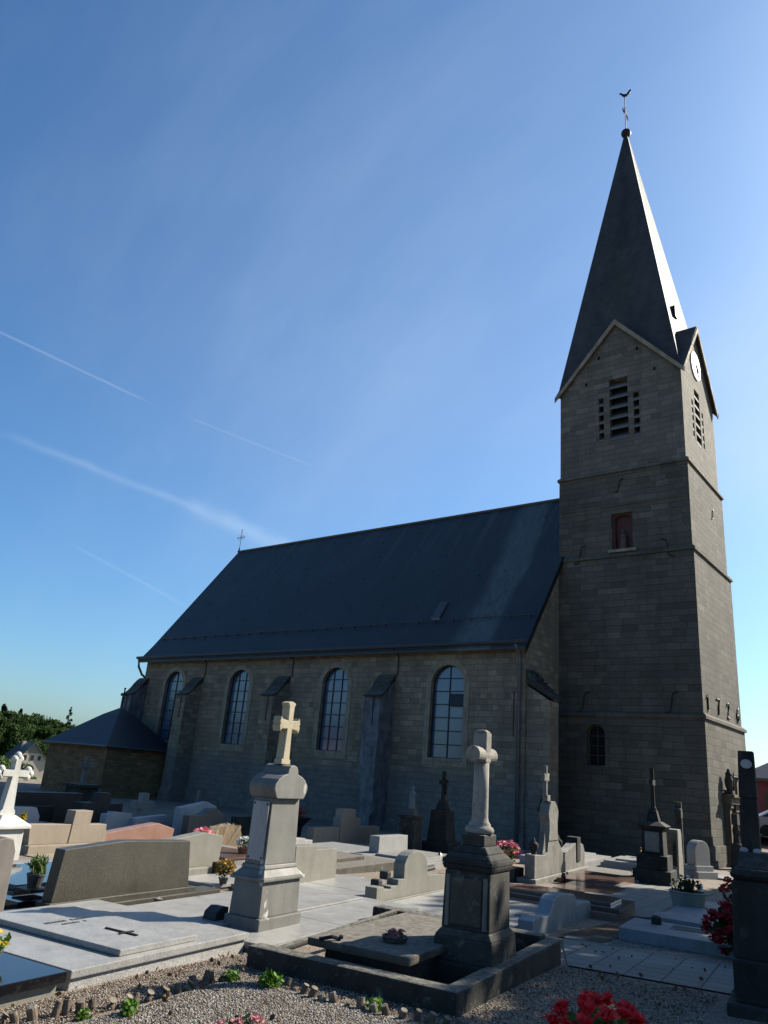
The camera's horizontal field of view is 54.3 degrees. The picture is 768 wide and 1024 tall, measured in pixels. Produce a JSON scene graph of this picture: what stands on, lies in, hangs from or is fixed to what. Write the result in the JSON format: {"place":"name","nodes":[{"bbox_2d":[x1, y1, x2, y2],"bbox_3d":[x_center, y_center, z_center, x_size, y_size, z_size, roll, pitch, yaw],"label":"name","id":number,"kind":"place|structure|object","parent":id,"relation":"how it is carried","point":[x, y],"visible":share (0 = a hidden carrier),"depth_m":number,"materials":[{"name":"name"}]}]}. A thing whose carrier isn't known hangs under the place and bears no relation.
{"place":"outdoors","nodes":[
{"label":"outdoors","id":0,"kind":"place"},
{"bbox_2d":[0,776,767,1023],"bbox_3d":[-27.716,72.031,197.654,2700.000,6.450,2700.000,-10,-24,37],"label":"ground","id":1,"kind":"structure","parent":0,"point":[717,1012],"depth_m":6.88,"materials":[{"name":"gravel"}]},
{"bbox_2d":[0,836,14,911],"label":"grave post","id":2,"kind":"object","parent":1,"relation":"on","point":[7,849],"visible":1,"depth_m":7.91,"materials":[{"name":"beige stone"}]},
{"bbox_2d":[0,716,24,757],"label":"forest tree","id":3,"kind":"object","parent":1,"relation":"on","point":[6,725],"visible":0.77,"depth_m":180.83,"materials":[{"name":"green plant"}]},
{"bbox_2d":[9,1010,18,1023],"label":"edging stake","id":4,"kind":"object","parent":1,"relation":"on","point":[14,1016],"visible":1,"depth_m":4.63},
{"bbox_2d":[0,752,33,859],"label":"white cross","id":5,"kind":"object","parent":1,"relation":"on","point":[13,825],"visible":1,"depth_m":12.01,"materials":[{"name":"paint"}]},
{"bbox_2d":[2,710,31,726],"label":"forest tree","id":6,"kind":"object","parent":1,"relation":"on","point":[14,717],"visible":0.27,"depth_m":205.80,"materials":[{"name":"green plant"}]},
{"bbox_2d":[0,723,40,755],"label":"forest tree","id":7,"kind":"object","parent":1,"relation":"on","point":[28,731],"visible":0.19,"depth_m":184.40,"materials":[{"name":"green plant"}]},
{"bbox_2d":[0,741,45,777],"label":"house","id":8,"kind":"structure","parent":1,"relation":"on","point":[32,754],"depth_m":165.54,"materials":[{"name":"grey"}]},
{"bbox_2d":[14,806,39,822],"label":"pale wing headstone","id":9,"kind":"object","parent":1,"relation":"on","point":[32,814],"visible":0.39,"depth_m":20.09,"materials":[{"name":"grey stone"}]},
{"bbox_2d":[4,858,52,909],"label":"granite slab","id":10,"kind":"structure","parent":1,"relation":"on","point":[15,899],"depth_m":8.74,"materials":[{"name":"stone"}]},
{"bbox_2d":[14,853,48,892],"bbox_3d":[-4.042,4.181,8.714,0.300,0.401,0.300,-6,-22,28],"label":"plant pot","id":11,"kind":"object","parent":10,"relation":"on","point":[36,875],"visible":0.97,"depth_m":8.65,"materials":[{"name":"green stone"}]},
{"bbox_2d":[18,713,39,737],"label":"forest tree","id":12,"kind":"object","parent":1,"relation":"on","point":[27,716],"visible":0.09,"depth_m":208.68,"materials":[{"name":"green plant"}]},
{"bbox_2d":[26,1003,37,1023],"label":"edging stake","id":13,"kind":"object","parent":1,"relation":"on","point":[31,1013],"visible":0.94,"depth_m":4.70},
{"bbox_2d":[0,953,66,1010],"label":"black grave","id":14,"kind":"object","parent":1,"relation":"on","point":[23,981],"visible":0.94,"depth_m":5.09,"materials":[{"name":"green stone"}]},
{"bbox_2d":[0,929,11,955],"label":"flower pot","id":15,"kind":"object","parent":14,"relation":"on","point":[4,942],"visible":1,"depth_m":5.39,"materials":[{"name":"yellow plant"}]},
{"bbox_2d":[14,804,53,822],"bbox_3d":[-10.290,8.500,20.415,2.700,0.800,3.800,-6,-22,28],"label":"dark grave","id":16,"kind":"object","parent":1,"relation":"on","point":[45,812],"visible":0.14,"depth_m":22.04,"materials":[{"name":"black stone"}]},
{"bbox_2d":[24,725,57,757],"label":"forest tree","id":17,"kind":"object","parent":1,"relation":"on","point":[44,732],"visible":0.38,"depth_m":188.33,"materials":[{"name":"green plant"}]},
{"bbox_2d":[35,716,61,728],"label":"forest tree","id":18,"kind":"object","parent":1,"relation":"on","point":[52,723],"visible":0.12,"depth_m":211.52,"materials":[{"name":"green plant"}]},
{"bbox_2d":[15,791,83,822],"bbox_3d":[-10.305,9.153,22.723,0.280,1.200,2.400,-6,-22,28],"label":"black block headstone","id":19,"kind":"object","parent":1,"relation":"on","point":[62,803],"visible":0.34,"depth_m":22.89,"materials":[{"name":"stone"}]},
{"bbox_2d":[50,1001,62,1020],"bbox_3d":[-2.113,3.247,4.805,0.058,0.183,0.081,-6,-22,28],"label":"edging stake","id":20,"kind":"object","parent":1,"relation":"on","point":[56,1010],"visible":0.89,"depth_m":4.81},
{"bbox_2d":[19,810,106,858],"bbox_3d":[-5.433,6.401,14.390,2.250,1.070,2.400,-6,-22,28],"label":"beige headstone","id":21,"kind":"object","parent":1,"relation":"on","point":[76,827],"visible":0.45,"depth_m":14.59,"materials":[{"name":"stone"}]},
{"bbox_2d":[61,999,72,1018],"bbox_3d":[-2.068,3.267,4.853,0.067,0.186,0.093,16,-22,-30],"label":"edging stake","id":22,"kind":"object","parent":1,"relation":"on","point":[66,1010],"visible":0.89,"depth_m":4.85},
{"bbox_2d":[74,998,84,1014],"bbox_3d":[-2.001,3.291,4.904,0.064,0.184,0.091,2,-19,9],"label":"edging stake","id":23,"kind":"object","parent":1,"relation":"on","point":[80,1003],"visible":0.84,"depth_m":4.89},
{"bbox_2d":[63,757,101,801],"bbox_3d":[-13.214,12.041,32.743,1.100,2.500,1.200,-6,-22,28],"label":"worn crucifix","id":24,"kind":"object","parent":1,"relation":"on","point":[85,788],"visible":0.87,"depth_m":32.57,"materials":[{"name":"stone"}]},
{"bbox_2d":[76,1007,91,1020],"bbox_3d":[-1.939,3.249,4.838,0.089,0.078,0.109,-6,-22,28],"label":"weed","id":25,"kind":"object","parent":1,"relation":"on","point":[81,1017],"visible":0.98,"depth_m":4.83,"materials":[{"name":"green plant"}]},
{"bbox_2d":[74,792,122,822],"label":"black cross headstone","id":26,"kind":"object","parent":1,"relation":"on","point":[99,804],"visible":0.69,"depth_m":22.47,"materials":[{"name":"stone"}]},
{"bbox_2d":[3,839,219,910],"bbox_3d":[-3.127,4.514,9.131,0.320,0.950,3.200,-6,-22,28],"label":"dark headstone","id":27,"kind":"object","parent":1,"relation":"on","point":[127,872],"visible":0.73,"depth_m":8.98,"materials":[{"name":"grey stone"}]},
{"bbox_2d":[106,996,117,1010],"bbox_3d":[-1.850,3.373,5.067,0.065,0.163,0.095,22,-25,-40],"label":"edging stake","id":28,"kind":"object","parent":1,"relation":"on","point":[113,1000],"visible":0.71,"depth_m":5.07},
{"bbox_2d":[99,811,131,829],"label":"notched headstone","id":29,"kind":"object","parent":1,"relation":"on","point":[112,820],"visible":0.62,"depth_m":21.69,"materials":[{"name":"grey stone"}]},
{"bbox_2d":[0,899,248,990],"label":"granite grave","id":30,"kind":"object","parent":1,"relation":"on","point":[87,943],"visible":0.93,"depth_m":6.36,"materials":[{"name":"stone"}]},
{"bbox_2d":[0,953,253,1023],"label":"brown grit","id":31,"kind":"object","parent":1,"relation":"on","point":[181,980],"visible":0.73,"depth_m":5.52,"materials":[{"name":"gravel"}]},
{"bbox_2d":[105,822,173,840],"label":"red headstone","id":32,"kind":"object","parent":1,"relation":"on","point":[150,830],"visible":0.31,"depth_m":17.11,"materials":[{"name":"pink stone"}]},
{"bbox_2d":[130,793,154,816],"bbox_3d":[-8.972,11.121,27.637,0.240,1.400,1.000,-6,-22,28],"label":"grey stone cross","id":33,"kind":"object","parent":1,"relation":"on","point":[142,804],"visible":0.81,"depth_m":27.63,"materials":[{"name":"stone"}]},
{"bbox_2d":[129,814,173,827],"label":"gabled headstone","id":34,"kind":"object","parent":1,"relation":"on","point":[165,820],"visible":0.3,"depth_m":22.75,"materials":[{"name":"grey stone"}]},
{"bbox_2d":[172,801,216,835],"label":"roofed headstone","id":35,"kind":"object","parent":1,"relation":"on","point":[190,809],"visible":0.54,"depth_m":22.92,"materials":[{"name":"grey stone"}]},
{"bbox_2d":[164,831,233,875],"bbox_3d":[-3.266,5.684,12.005,0.420,0.995,2.250,-6,-22,28],"label":"olive headstone","id":36,"kind":"object","parent":1,"relation":"on","point":[205,848],"visible":0.23,"depth_m":12.34,"materials":[{"name":"grey stone"}]},
{"bbox_2d":[180,808,226,834],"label":"wave headstone","id":37,"kind":"object","parent":1,"relation":"on","point":[207,817],"visible":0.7,"depth_m":22.20,"materials":[{"name":"stone"}]},
{"bbox_2d":[202,970,211,985],"bbox_3d":[-1.384,3.658,5.803,0.062,0.185,0.089,-6,-22,28],"label":"edging stake","id":38,"kind":"object","parent":1,"relation":"on","point":[206,977],"visible":0.54,"depth_m":5.80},
{"bbox_2d":[188,865,241,889],"bbox_3d":[-3.114,6.206,12.533,2.360,0.385,2.200,-6,-22,28],"label":"pale slab grave","id":39,"kind":"object","parent":1,"relation":"on","point":[210,880],"visible":0.06,"depth_m":11.53,"materials":[{"name":"stone"}]},
{"bbox_2d":[214,858,236,883],"bbox_3d":[-2.432,5.469,11.393,0.348,0.351,0.337,-6,-22,28],"label":"chrysanthemum pot","id":40,"kind":"object","parent":39,"relation":"on","point":[223,871],"visible":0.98,"depth_m":11.35,"materials":[{"name":"yellow plant"}]},
{"bbox_2d":[206,822,241,846],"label":"boulder headstone","id":41,"kind":"object","parent":1,"relation":"on","point":[231,834],"visible":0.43,"depth_m":18.73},
{"bbox_2d":[219,845,245,865],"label":"grey grave","id":42,"kind":"object","parent":1,"relation":"on","point":[229,852],"visible":0.02,"depth_m":14.97,"materials":[{"name":"stone"}]},
{"bbox_2d":[236,836,248,853],"bbox_3d":[-2.871,6.875,15.417,0.389,0.374,0.367,-6,-22,28],"label":"terracotta pot","id":43,"kind":"object","parent":42,"relation":"on","point":[242,843],"visible":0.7,"depth_m":15.34,"materials":[{"name":"plant"}]},
{"bbox_2d":[231,816,250,835],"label":"dark headstone","id":44,"kind":"object","parent":1,"relation":"on","point":[244,822],"visible":0.5,"depth_m":25.80,"materials":[{"name":"stone"}]},
{"bbox_2d":[74,977,424,1023],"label":"gravel bed","id":45,"kind":"object","parent":1,"relation":"on","point":[247,1001],"visible":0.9,"depth_m":5.32,"materials":[{"name":"gravel"}]},
{"bbox_2d":[118,998,139,1016],"bbox_3d":[-1.693,3.300,4.964,0.128,0.126,0.153,6,-19,-4],"label":"weed","id":46,"kind":"object","parent":45,"relation":"on","point":[129,1005],"visible":0.98,"depth_m":4.95,"materials":[{"name":"green plant"}]},
{"bbox_2d":[222,966,240,982],"bbox_3d":[-1.212,3.678,5.929,0.158,0.134,0.153,-6,-22,28],"label":"weed","id":47,"kind":"object","parent":45,"relation":"on","point":[232,975],"visible":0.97,"depth_m":5.92,"materials":[{"name":"green plant"}]},
{"bbox_2d":[213,1012,264,1023],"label":"pink bedding","id":48,"kind":"object","parent":45,"relation":"on","point":[255,1017],"visible":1,"depth_m":4.95,"materials":[{"name":"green plant"}]},
{"bbox_2d":[258,967,284,987],"bbox_3d":[-0.891,3.672,5.872,0.213,0.172,0.218,-6,-22,28],"label":"weed","id":49,"kind":"object","parent":45,"relation":"on","point":[267,978],"visible":1,"depth_m":5.84,"materials":[{"name":"green plant"}]},
{"bbox_2d":[224,701,306,932],"bbox_3d":[-1.194,3.330,8.254,0.450,2.419,0.760,-6,-22,28],"label":"cross monument","id":50,"kind":"object","parent":1,"relation":"on","point":[267,875],"visible":0.97,"depth_m":8.01,"materials":[{"name":"stone"}]},
{"bbox_2d":[129,886,420,952],"bbox_3d":[-1.273,4.886,8.794,2.150,0.465,3.390,-6,-22,28],"label":"concrete grave","id":51,"kind":"object","parent":1,"relation":"on","point":[321,911],"visible":0.28,"depth_m":8.56,"materials":[{"name":"stone"}]},
{"bbox_2d":[202,904,228,920],"bbox_3d":[-1.772,4.226,7.851,0.170,0.169,0.218,-6,-22,28],"label":"memorial plaque","id":52,"kind":"object","parent":51,"relation":"on","point":[214,912],"visible":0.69,"depth_m":7.81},
{"bbox_2d":[297,805,310,836],"bbox_3d":[-2.955,10.375,24.981,1.040,1.207,1.040,-6,-22,28],"label":"dark flower bowl","id":53,"kind":"object","parent":1,"relation":"on","point":[302,821],"visible":0.42,"depth_m":24.77,"materials":[{"name":"black stone"}]},
{"bbox_2d":[231,874,386,896],"bbox_3d":[-0.907,6.214,11.999,1.980,0.410,2.640,-6,-22,28],"label":"pale grave","id":54,"kind":"object","parent":1,"relation":"on","point":[349,885],"visible":0.12,"depth_m":12.15,"materials":[{"name":"grey stone"}]},
{"bbox_2d":[295,844,336,882],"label":"block headstone","id":55,"kind":"object","parent":54,"relation":"on","point":[314,862],"visible":0.46,"depth_m":12.48,"materials":[{"name":"beige stone"}]},
{"bbox_2d":[306,808,378,846],"bbox_3d":[-0.513,10.755,24.871,2.070,1.500,4.399,-6,-22,28],"label":"taupe cross headstone","id":56,"kind":"object","parent":1,"relation":"on","point":[346,828],"visible":0.6,"depth_m":25.02,"materials":[{"name":"beige stone"}]},
{"bbox_2d":[217,966,469,1023],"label":"brown grit","id":57,"kind":"object","parent":1,"relation":"on","point":[396,1009],"visible":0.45,"depth_m":5.78,"materials":[{"name":"gravel"}]},
{"bbox_2d":[312,834,407,854],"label":"white headstone","id":58,"kind":"object","parent":1,"relation":"on","point":[387,843],"visible":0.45,"depth_m":20.79,"materials":[{"name":"grey stone"}]},
{"bbox_2d":[356,997,364,1009],"bbox_3d":[-0.173,3.665,5.505,0.070,0.169,0.090,2,-19,7],"label":"edging stake","id":59,"kind":"object","parent":1,"relation":"on","point":[360,1003],"visible":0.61,"depth_m":5.50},
{"bbox_2d":[1,943,725,1023],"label":"fallen leaves","id":60,"kind":"object","parent":1,"relation":"on","point":[164,999],"visible":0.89,"depth_m":5.87,"materials":[{"name":"brown plant"}]},
{"bbox_2d":[336,851,394,873],"bbox_3d":[-1.328,7.970,16.842,2.300,0.480,3.200,-6,-22,28],"label":"weathered slab grave","id":61,"kind":"object","parent":1,"relation":"on","point":[348,863],"visible":0.13,"depth_m":16.65,"materials":[{"name":"beige stone"}]},
{"bbox_2d":[365,995,382,1011],"bbox_3d":[-0.072,3.619,5.491,0.143,0.118,0.144,5,-19,0],"label":"weed","id":62,"kind":"object","parent":1,"relation":"on","point":[377,1001],"visible":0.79,"depth_m":5.49,"materials":[{"name":"green plant"}]},
{"bbox_2d":[40,89,746,868],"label":"church","id":63,"kind":"structure","parent":1,"relation":"on","point":[578,651],"depth_m":38.67,"materials":[{"name":"stone"}]},
{"bbox_2d":[154,667,185,742],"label":"window","id":64,"kind":"structure","parent":63,"relation":"in","point":[177,682],"depth_m":49.52,"materials":[{"name":"grey glass"}]},
{"bbox_2d":[216,665,252,751],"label":"window","id":65,"kind":"structure","parent":63,"relation":"in","point":[242,683],"depth_m":45.37,"materials":[{"name":"grey glass"}]},
{"bbox_2d":[311,662,351,758],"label":"window","id":66,"kind":"structure","parent":63,"relation":"in","point":[338,684],"depth_m":40.71,"materials":[{"name":"grey glass"}]},
{"bbox_2d":[421,659,469,767],"bbox_3d":[3.075,9.674,36.277,2.520,5.050,0.320,-10,-24,37],"label":"window","id":67,"kind":"structure","parent":63,"relation":"in","point":[450,708],"depth_m":36.30,"materials":[{"name":"grey glass"}]},
{"bbox_2d":[582,720,609,769],"bbox_3d":[9.906,10.825,34.824,1.320,2.220,0.345,-10,-24,37],"label":"tower window","id":68,"kind":"structure","parent":63,"relation":"in","point":[598,735],"depth_m":34.88,"materials":[{"name":"grey glass"}]},
{"bbox_2d":[620,529,627,548],"bbox_3d":[11.930,1.372,37.268,0.367,1.082,0.367,7,-19,-5],"label":"statuette","id":69,"kind":"object","parent":63,"relation":"on","point":[623,540],"visible":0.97,"depth_m":37.12,"materials":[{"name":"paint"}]},
{"bbox_2d":[246,905,560,1018],"bbox_3d":[0.241,4.294,7.134,2.150,0.560,2.820,-6,-22,28],"label":"kerbed tomb","id":70,"kind":"object","parent":1,"relation":"on","point":[362,957],"visible":0.67,"depth_m":6.31,"materials":[{"name":"stone"}]},
{"bbox_2d":[319,934,342,940],"bbox_3d":[-0.457,3.684,6.474,0.216,0.060,0.043,8,-20,-9],"label":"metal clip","id":71,"kind":"object","parent":70,"relation":"on","point":[334,937],"visible":1,"depth_m":6.46,"materials":[{"name":"metal"}]},
{"bbox_2d":[382,928,407,943],"bbox_3d":[0.099,3.758,6.637,0.240,0.123,0.240,-6,-22,28],"label":"flower bowl","id":72,"kind":"object","parent":70,"relation":"on","point":[393,935],"visible":1,"depth_m":6.61,"materials":[{"name":"stone"}]},
{"bbox_2d":[433,729,515,983],"bbox_3d":[0.889,3.336,7.060,0.649,2.470,0.739,-6,-22,28],"label":"round armed cross","id":73,"kind":"object","parent":70,"relation":"on","point":[474,932],"visible":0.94,"depth_m":6.78,"materials":[{"name":"grey stone"}]},
{"bbox_2d":[365,850,444,901],"bbox_3d":[0.383,5.802,11.596,0.280,1.025,2.520,-6,-22,28],"label":"scrolled headstone","id":74,"kind":"object","parent":1,"relation":"on","point":[412,877],"visible":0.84,"depth_m":11.41,"materials":[{"name":"grey stone"}]},
{"bbox_2d":[363,850,446,867],"bbox_3d":[0.893,9.398,20.000,1.800,0.480,3.200,-6,-22,28],"label":"grey grave","id":75,"kind":"object","parent":1,"relation":"on","point":[434,858],"visible":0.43,"depth_m":19.33,"materials":[{"name":"stone"}]},
{"bbox_2d":[398,786,424,849],"bbox_3d":[0.924,10.709,25.799,0.680,2.394,0.760,-6,-22,28],"label":"madonna statue","id":76,"kind":"object","parent":1,"relation":"on","point":[410,825],"visible":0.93,"depth_m":25.56,"materials":[{"name":"stone"}]},
{"bbox_2d":[426,1011,436,1023],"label":"edging stake","id":77,"kind":"object","parent":1,"relation":"on","point":[431,1017],"visible":1,"depth_m":5.29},
{"bbox_2d":[421,771,459,853],"bbox_3d":[2.084,10.825,26.674,1.000,3.000,1.100,-6,-22,28],"label":"gravestone","id":78,"kind":"object","parent":1,"relation":"on","point":[441,834],"depth_m":26.27,"materials":[{"name":"black stone"}]},
{"bbox_2d":[393,890,537,928],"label":"lettered slab","id":79,"kind":"structure","parent":1,"relation":"on","point":[431,903],"depth_m":10.86,"materials":[{"name":"stone"}]},
{"bbox_2d":[496,840,523,881],"bbox_3d":[2.837,8.186,17.368,0.806,1.098,0.789,-6,-22,28],"label":"pink flower pot","id":80,"kind":"object","parent":1,"relation":"on","point":[514,872],"visible":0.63,"depth_m":17.31,"materials":[{"name":"black stone"}]},
{"bbox_2d":[516,765,588,884],"bbox_3d":[4.439,8.099,19.259,0.460,2.898,4.900,-6,-22,28],"label":"tall carved cross","id":81,"kind":"object","parent":1,"relation":"on","point":[546,863],"visible":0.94,"depth_m":18.16,"materials":[{"name":"grey stone"}]},
{"bbox_2d":[518,892,590,933],"bbox_3d":[2.480,5.774,10.627,0.200,0.685,3.019,-6,-22,28],"label":"blue headstone","id":82,"kind":"object","parent":1,"relation":"on","point":[556,911],"visible":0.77,"depth_m":10.29,"materials":[{"name":"grey stone"}]},
{"bbox_2d":[519,852,610,866],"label":"cream slab","id":83,"kind":"structure","parent":1,"relation":"on","point":[593,859],"depth_m":24.30,"materials":[{"name":"grey stone"}]},
{"bbox_2d":[509,884,635,921],"bbox_3d":[3.009,6.706,12.641,2.180,0.515,1.550,-6,-22,28],"label":"brown grave","id":84,"kind":"object","parent":1,"relation":"on","point":[608,908],"visible":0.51,"depth_m":12.31,"materials":[{"name":"pink stone"}]},
{"bbox_2d":[561,836,584,870],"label":"curved headstone","id":85,"kind":"object","parent":1,"relation":"on","point":[572,848],"visible":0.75,"depth_m":20.14,"materials":[{"name":"grey stone"}]},
{"bbox_2d":[454,965,716,1023],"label":"brown grit","id":86,"kind":"object","parent":1,"relation":"on","point":[618,984],"visible":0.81,"depth_m":6.41,"materials":[{"name":"gravel"}]},
{"bbox_2d":[553,870,635,893],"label":"flat brown slab","id":87,"kind":"structure","parent":1,"relation":"on","point":[592,882],"depth_m":17.82,"materials":[{"name":"stone"}]},
{"bbox_2d":[544,990,646,1023],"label":"red flowers","id":88,"kind":"object","parent":1,"relation":"on","point":[592,1007],"visible":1,"depth_m":4.04,"materials":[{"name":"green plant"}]},
{"bbox_2d":[558,917,649,942],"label":"grave slab","id":89,"kind":"structure","parent":1,"relation":"on","point":[611,930],"depth_m":10.11,"materials":[{"name":"stone"}]},
{"bbox_2d":[588,866,639,882],"bbox_3d":[6.500,10.423,21.262,1.900,0.430,2.800,-6,-22,28],"label":"grave slab","id":90,"kind":"object","parent":1,"relation":"on","point":[610,871],"visible":0.22,"depth_m":21.32,"materials":[{"name":"grey stone"}]},
{"bbox_2d":[600,856,635,870],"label":"pale twin slab","id":91,"kind":"structure","parent":1,"relation":"on","point":[626,863],"depth_m":24.20,"materials":[{"name":"grey stone"}]},
{"bbox_2d":[564,918,733,957],"bbox_3d":[4.305,5.572,9.231,3.750,0.466,1.670,-6,-22,28],"label":"grave","id":92,"kind":"object","parent":1,"relation":"on","point":[638,933],"visible":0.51,"depth_m":9.49,"materials":[{"name":"grey stone"}]},
{"bbox_2d":[632,768,677,886],"bbox_3d":[7.440,8.787,20.645,0.977,3.250,1.110,-6,-22,28],"label":"black cross monument","id":93,"kind":"object","parent":1,"relation":"on","point":[654,862],"visible":0.91,"depth_m":20.18,"materials":[{"name":"stone"}]},
{"bbox_2d":[666,828,684,878],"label":"black faced headstone","id":94,"kind":"object","parent":1,"relation":"on","point":[674,844],"visible":0.42,"depth_m":23.16,"materials":[{"name":"grey stone"}]},
{"bbox_2d":[674,802,683,863],"bbox_3d":[9.966,11.147,25.207,0.220,2.580,0.360,-6,-22,28],"label":"gravestone","id":95,"kind":"object","parent":1,"relation":"on","point":[678,815],"visible":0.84,"depth_m":25.36,"materials":[{"name":"stone"}]},
{"bbox_2d":[650,901,719,929],"bbox_3d":[5.596,6.476,11.436,2.400,0.510,3.050,-6,-22,28],"label":"grave slab","id":96,"kind":"object","parent":1,"relation":"on","point":[685,915],"visible":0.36,"depth_m":11.21,"materials":[{"name":"grey stone"}]},
{"bbox_2d":[668,874,706,906],"bbox_3d":[5.090,6.345,12.540,0.608,0.527,0.608,-6,-22,28],"label":"stone planter","id":97,"kind":"object","parent":96,"relation":"on","point":[689,896],"visible":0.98,"depth_m":12.40,"materials":[{"name":"grey stone"}]},
{"bbox_2d":[683,840,733,879],"bbox_3d":[10.596,11.725,25.057,2.700,1.427,3.100,16,-22,-28],"label":"white rounded headstone","id":98,"kind":"object","parent":1,"relation":"on","point":[697,866],"visible":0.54,"depth_m":24.05,"materials":[{"name":"grey stone"}]},
{"bbox_2d":[700,876,732,955],"bbox_3d":[4.501,4.981,9.195,1.137,0.920,1.066,-6,-22,28],"label":"red flower bush","id":99,"kind":"object","parent":1,"relation":"on","point":[722,927],"visible":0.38,"depth_m":9.12,"materials":[{"name":"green plant"}]},
{"bbox_2d":[731,814,740,869],"bbox_3d":[14.664,13.799,31.065,0.479,2.350,0.519,-10,-24,37],"label":"statue","id":100,"kind":"object","parent":1,"relation":"on","point":[736,843],"visible":0.73,"depth_m":31.00,"materials":[{"name":"stone"}]},
{"bbox_2d":[727,751,767,1022],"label":"dark obelisk","id":101,"kind":"object","parent":1,"relation":"on","point":[748,999],"visible":1,"depth_m":6.49,"materials":[{"name":"black stone"}]},
{"bbox_2d":[755,763,767,813],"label":"pink building","id":102,"kind":"structure","parent":1,"relation":"on","point":[762,779],"depth_m":52.49,"materials":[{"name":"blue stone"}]},
{"bbox_2d":[0,0,767,767],"label":"sky","id":103,"kind":"structure","parent":0,"point":[275,271],"materials":[{"name":"blue"}]},
{"bbox_2d":[562,939,733,993],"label":"path","id":104,"kind":"structure","parent":0,"point":[718,977],"depth_m":8.04,"materials":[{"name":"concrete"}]},
{"bbox_2d":[585,884,712,916],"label":"path","id":105,"kind":"structure","parent":0,"point":[648,899],"depth_m":15.72,"materials":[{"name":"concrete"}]},
{"label":"road","id":106,"kind":"structure","parent":0,"visible":0},
{"bbox_2d":[759,810,767,835],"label":"parked car","id":107,"kind":"object","parent":106,"relation":"on","point":[763,819],"visible":0.45,"depth_m":43.87,"materials":[{"name":"silver metal"}]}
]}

